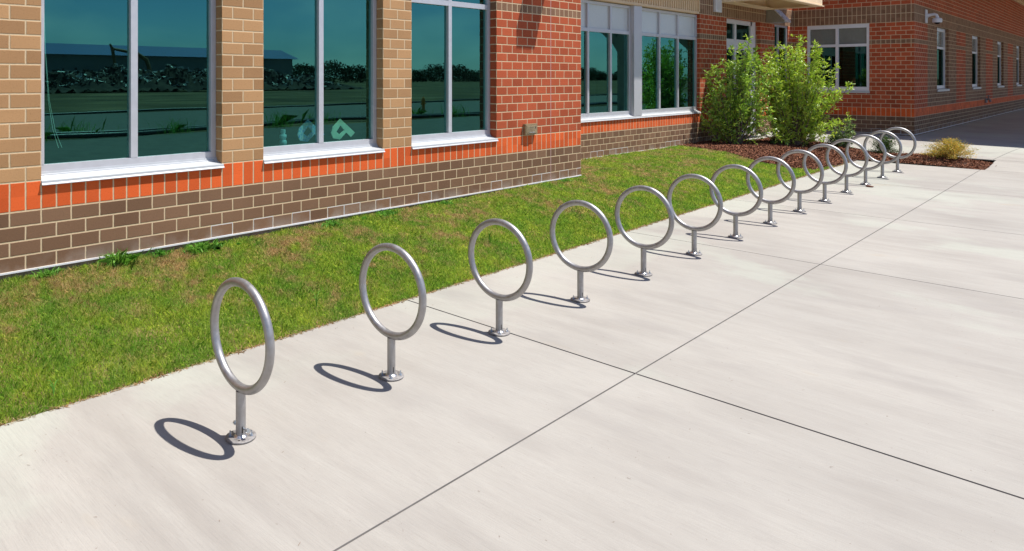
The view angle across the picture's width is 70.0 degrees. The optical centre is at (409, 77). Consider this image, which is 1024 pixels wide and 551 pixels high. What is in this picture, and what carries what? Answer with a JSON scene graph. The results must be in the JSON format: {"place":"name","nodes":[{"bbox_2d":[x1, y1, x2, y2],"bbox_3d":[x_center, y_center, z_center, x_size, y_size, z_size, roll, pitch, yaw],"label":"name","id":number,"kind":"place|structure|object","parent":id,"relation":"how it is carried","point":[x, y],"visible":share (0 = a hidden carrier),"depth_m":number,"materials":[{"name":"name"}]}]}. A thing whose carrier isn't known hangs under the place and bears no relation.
{"place":"outdoors","nodes":[
{"label":"outdoors","id":0,"kind":"place"},
{"bbox_2d":[0,145,853,426],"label":"lawn ground","id":1,"kind":"structure","parent":0,"point":[122,368],"depth_m":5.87,"materials":[{"name":"green plant"}]},
{"bbox_2d":[28,265,63,280],"bbox_3d":[-3.096,1.682,6.184,0.322,0.099,0.253,0,0,-44],"label":"weed clump","id":2,"kind":"object","parent":1,"relation":"on","point":[47,273],"visible":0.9,"depth_m":6.19,"materials":[{"name":"green plant"}]},
{"bbox_2d":[47,379,58,396],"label":"grass sprig","id":3,"kind":"object","parent":1,"relation":"on","point":[53,389],"depth_m":4.78,"materials":[{"name":"green plant"}]},
{"bbox_2d":[96,247,160,268],"bbox_3d":[-2.623,1.652,6.676,0.412,0.164,0.564,0,0,29],"label":"weed clump","id":4,"kind":"object","parent":1,"relation":"on","point":[118,259],"visible":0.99,"depth_m":6.60,"materials":[{"name":"green plant"}]},
{"bbox_2d":[147,247,174,257],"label":"weed clump","id":5,"kind":"object","parent":1,"relation":"on","point":[160,252],"visible":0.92,"depth_m":6.89,"materials":[{"name":"green plant"}]},
{"bbox_2d":[180,239,240,255],"bbox_3d":[-2.014,1.672,7.215,0.614,0.137,0.341,0,0,-44],"label":"weed clump","id":6,"kind":"object","parent":1,"relation":"on","point":[206,246],"visible":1,"depth_m":7.15,"materials":[{"name":"green plant"}]},
{"bbox_2d":[313,290,321,306],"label":"grass sprig","id":7,"kind":"object","parent":1,"relation":"on","point":[316,297],"depth_m":6.43,"materials":[{"name":"green plant"}]},
{"bbox_2d":[321,218,343,227],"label":"weed clump","id":8,"kind":"object","parent":1,"relation":"on","point":[333,221],"visible":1,"depth_m":8.30,"materials":[{"name":"green plant"}]},
{"bbox_2d":[362,208,402,218],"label":"weed clump","id":9,"kind":"object","parent":1,"relation":"on","point":[389,212],"visible":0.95,"depth_m":8.90,"materials":[{"name":"green plant"}]},
{"bbox_2d":[435,200,452,204],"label":"weed clump","id":10,"kind":"object","parent":1,"relation":"on","point":[444,202],"visible":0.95,"depth_m":9.64,"materials":[{"name":"green plant"}]},
{"bbox_2d":[0,109,1023,550],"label":"walkway","id":11,"kind":"structure","parent":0,"point":[856,383],"depth_m":4.60,"materials":[{"name":"concrete"}]},
{"bbox_2d":[210,277,274,444],"bbox_3d":[-1.005,1.670,4.299,0.180,0.948,0.679,0,0,-44],"label":"bike rack ring","id":12,"kind":"object","parent":11,"relation":"on","point":[241,434],"visible":1,"depth_m":4.27,"materials":[{"name":"metal"}]},
{"bbox_2d":[359,243,426,381],"bbox_3d":[-0.130,1.659,5.149,0.180,0.948,0.679,0,0,-45],"label":"bike rack ring","id":13,"kind":"object","parent":11,"relation":"on","point":[390,374],"visible":1,"depth_m":5.12,"materials":[{"name":"metal"}]},
{"bbox_2d":[468,218,532,336],"bbox_3d":[0.745,1.648,5.999,0.180,0.948,0.679,0,0,-43],"label":"bike rack ring","id":14,"kind":"object","parent":11,"relation":"on","point":[499,330],"visible":1,"depth_m":5.97,"materials":[{"name":"metal"}]},
{"bbox_2d":[550,200,612,302],"bbox_3d":[1.620,1.637,6.849,0.679,0.948,0.180,0,0,45],"label":"bike rack ring","id":15,"kind":"object","parent":11,"relation":"on","point":[580,297],"visible":1,"depth_m":6.82,"materials":[{"name":"metal"}]},
{"bbox_2d":[614,185,673,276],"bbox_3d":[2.495,1.626,7.699,0.180,0.948,0.679,0,0,-44],"label":"bike rack ring","id":16,"kind":"object","parent":11,"relation":"on","point":[658,244],"visible":1,"depth_m":7.67,"materials":[{"name":"metal"}]},
{"bbox_2d":[667,174,722,255],"bbox_3d":[3.370,1.615,8.549,0.180,0.948,0.679,0,0,-44],"label":"bike rack ring","id":17,"kind":"object","parent":11,"relation":"on","point":[693,229],"visible":0.92,"depth_m":8.52,"materials":[{"name":"metal"}]},
{"bbox_2d":[709,164,762,238],"bbox_3d":[4.245,1.604,9.399,0.679,0.948,0.180,0,0,44],"label":"bike rack ring","id":18,"kind":"object","parent":11,"relation":"on","point":[735,215],"visible":0.97,"depth_m":9.37,"materials":[{"name":"metal"}]},
{"bbox_2d":[746,156,795,223],"bbox_3d":[5.120,1.593,10.249,0.180,0.948,0.679,0,0,-43],"label":"bike rack ring","id":19,"kind":"object","parent":11,"relation":"on","point":[770,203],"visible":0.97,"depth_m":10.22,"materials":[{"name":"metal"}]},
{"bbox_2d":[776,149,823,211],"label":"bike rack ring","id":20,"kind":"object","parent":11,"relation":"on","point":[801,192],"visible":0.95,"depth_m":11.07,"materials":[{"name":"metal"}]},
{"bbox_2d":[802,144,847,201],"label":"bike rack ring","id":21,"kind":"object","parent":11,"relation":"on","point":[824,183],"visible":0.94,"depth_m":11.92,"materials":[{"name":"metal"}]},
{"bbox_2d":[825,139,868,192],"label":"bike rack ring","id":22,"kind":"object","parent":11,"relation":"on","point":[860,171],"visible":0.98,"depth_m":12.77,"materials":[{"name":"metal"}]},
{"bbox_2d":[845,134,886,184],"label":"bike rack ring","id":23,"kind":"object","parent":11,"relation":"on","point":[880,163],"visible":0.97,"depth_m":13.62,"materials":[{"name":"metal"}]},
{"bbox_2d":[863,130,901,177],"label":"bike rack ring","id":24,"kind":"object","parent":11,"relation":"on","point":[890,161],"visible":0.9,"depth_m":14.46,"materials":[{"name":"metal"}]},
{"bbox_2d":[879,127,916,171],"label":"bike rack ring","id":25,"kind":"object","parent":11,"relation":"on","point":[911,152],"visible":0.91,"depth_m":15.30,"materials":[{"name":"metal"}]},
{"bbox_2d":[857,149,994,167],"bbox_3d":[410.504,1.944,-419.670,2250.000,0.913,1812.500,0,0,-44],"label":"ground","id":26,"kind":"structure","parent":0,"point":[992,161],"depth_m":19.64,"materials":[{"name":"brown soil"}]},
{"bbox_2d":[0,0,1023,280],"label":"school building","id":27,"kind":"structure","parent":26,"relation":"on","point":[136,126],"depth_m":9.00,"materials":[{"name":"beige brick"}]},
{"bbox_2d":[41,0,224,185],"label":"window","id":28,"kind":"structure","parent":27,"relation":"in","point":[128,87],"depth_m":6.91,"materials":[{"name":"glass"}]},
{"bbox_2d":[263,0,384,163],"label":"window","id":29,"kind":"structure","parent":27,"relation":"in","point":[319,56],"depth_m":8.48,"materials":[{"name":"glass"}]},
{"bbox_2d":[412,0,497,148],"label":"window","id":30,"kind":"structure","parent":27,"relation":"in","point":[451,38],"depth_m":10.05,"materials":[{"name":"glass"}]},
{"bbox_2d":[523,123,536,134],"bbox_3d":[1.861,0.795,11.094,0.312,0.168,0.068,0,0,-44],"label":"outlet box","id":31,"kind":"object","parent":27,"relation":"attached to","point":[530,129],"visible":1,"depth_m":11.05,"materials":[{"name":"brown metal"}]},
{"bbox_2d":[581,0,700,122],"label":"window","id":32,"kind":"structure","parent":27,"relation":"in","point":[605,27],"depth_m":15.31,"materials":[{"name":"glass"}]},
{"bbox_2d":[642,8,696,112],"bbox_3d":[6.190,-0.390,17.276,2.970,2.381,0.069,0,0,-44],"label":"window","id":33,"kind":"structure","parent":27,"relation":"in","point":[669,39],"depth_m":17.30,"materials":[{"name":"glass"}]},
{"bbox_2d":[713,0,721,12],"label":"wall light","id":34,"kind":"object","parent":27,"relation":"attached to","point":[717,5],"depth_m":18.81,"materials":[{"name":"white paint"}]},
{"bbox_2d":[727,19,755,133],"bbox_3d":[9.242,0.015,20.314,2.358,3.248,0.078,0,0,-44],"label":"entrance door","id":35,"kind":"structure","parent":27,"relation":"in","point":[736,29],"depth_m":20.42,"materials":[{"name":"white paint"}]},
{"bbox_2d":[766,10,790,22],"bbox_3d":[10.887,-1.808,21.312,0.500,0.392,0.525,0,0,-44],"label":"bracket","id":36,"kind":"object","parent":27,"relation":"attached to","point":[776,16],"visible":0.98,"depth_m":21.20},
{"bbox_2d":[775,24,786,80],"bbox_3d":[11.412,-0.605,22.287,1.170,2.013,0.069,0,0,-44],"label":"window","id":37,"kind":"structure","parent":27,"relation":"in","point":[780,30],"depth_m":22.38,"materials":[{"name":"glass"}]},
{"bbox_2d":[807,23,869,92],"bbox_3d":[13.095,-0.571,22.075,0.122,2.081,1.706,0,0,-44],"label":"window","id":38,"kind":"structure","parent":27,"relation":"in","point":[847,45],"depth_m":21.97,"materials":[{"name":"black glass"}]},
{"bbox_2d":[925,9,941,23],"bbox_3d":[15.659,-1.810,21.556,0.250,0.452,0.406,0,0,-44],"label":"security camera","id":39,"kind":"object","parent":27,"relation":"attached to","point":[936,20],"visible":1,"depth_m":21.52,"materials":[{"name":"white paint"}]},
{"bbox_2d":[937,28,949,91],"bbox_3d":[17.305,-0.580,23.526,1.856,2.062,0.188,0,0,-44],"label":"window","id":40,"kind":"structure","parent":27,"relation":"in","point":[940,32],"depth_m":23.87,"materials":[{"name":"black glass"}]},
{"bbox_2d":[972,36,980,88],"bbox_3d":[21.878,-0.580,27.967,1.856,2.062,0.188,0,0,-44],"label":"window","id":41,"kind":"structure","parent":27,"relation":"in","point":[974,39],"depth_m":28.41,"materials":[{"name":"black glass"}]},
{"bbox_2d":[998,42,1003,87],"bbox_3d":[26.451,-0.580,32.409,1.856,2.062,0.188,0,0,-44],"label":"window","id":42,"kind":"structure","parent":27,"relation":"in","point":[999,43],"depth_m":33.00,"materials":[{"name":"white paint"}]},
{"bbox_2d":[1017,46,1021,85],"bbox_3d":[31.024,-0.580,36.851,1.856,2.062,0.188,0,0,-44],"label":"window","id":43,"kind":"structure","parent":27,"relation":"in","point":[1018,84],"depth_m":37.44,"materials":[{"name":"white paint"}]},
{"bbox_2d":[678,137,996,170],"bbox_3d":[9.729,1.849,16.745,5.162,0.450,5.425,0,0,-44],"label":"mulch bed","id":44,"kind":"object","parent":26,"relation":"on","point":[855,159],"visible":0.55,"depth_m":16.49,"materials":[{"name":"brown wood"}]},
{"bbox_2d":[697,34,778,144],"bbox_3d":[8.093,0.364,17.791,1.812,2.868,0.885,0,0,-3],"label":"shrub","id":45,"kind":"object","parent":44,"relation":"on","point":[731,115],"visible":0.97,"depth_m":17.69,"materials":[{"name":"green plant"}]},
{"bbox_2d":[768,136,781,143],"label":"shrub","id":46,"kind":"object","parent":44,"relation":"on","point":[772,140],"visible":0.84,"depth_m":18.01,"materials":[{"name":"green plant"}]},
{"bbox_2d":[747,34,854,146],"bbox_3d":[9.930,0.346,18.258,2.491,2.937,1.251,0,0,-1],"label":"shrub","id":47,"kind":"object","parent":44,"relation":"on","point":[798,120],"visible":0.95,"depth_m":18.07,"materials":[{"name":"green plant"}]},
{"bbox_2d":[824,131,844,144],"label":"shrub","id":48,"kind":"object","parent":44,"relation":"on","point":[832,139],"visible":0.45,"depth_m":18.60,"materials":[{"name":"green plant"}]},
{"bbox_2d":[831,118,855,147],"bbox_3d":[11.036,1.448,18.304,0.644,0.885,0.386,0,0,9],"label":"shrub","id":49,"kind":"object","parent":44,"relation":"on","point":[851,134],"visible":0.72,"depth_m":18.29,"materials":[{"name":"green plant"}]},
{"bbox_2d":[868,135,903,152],"bbox_3d":[11.770,1.652,17.876,0.763,0.498,0.764,0,0,-5],"label":"shrub","id":50,"kind":"object","parent":44,"relation":"on","point":[886,143],"visible":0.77,"depth_m":17.78,"materials":[{"name":"green plant"}]},
{"bbox_2d":[920,136,978,158],"bbox_3d":[12.414,1.625,16.674,1.126,0.555,1.152,0,0,-26],"label":"yellow bush","id":51,"kind":"object","parent":44,"relation":"on","point":[952,147],"visible":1,"depth_m":16.51,"materials":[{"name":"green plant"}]}
]}

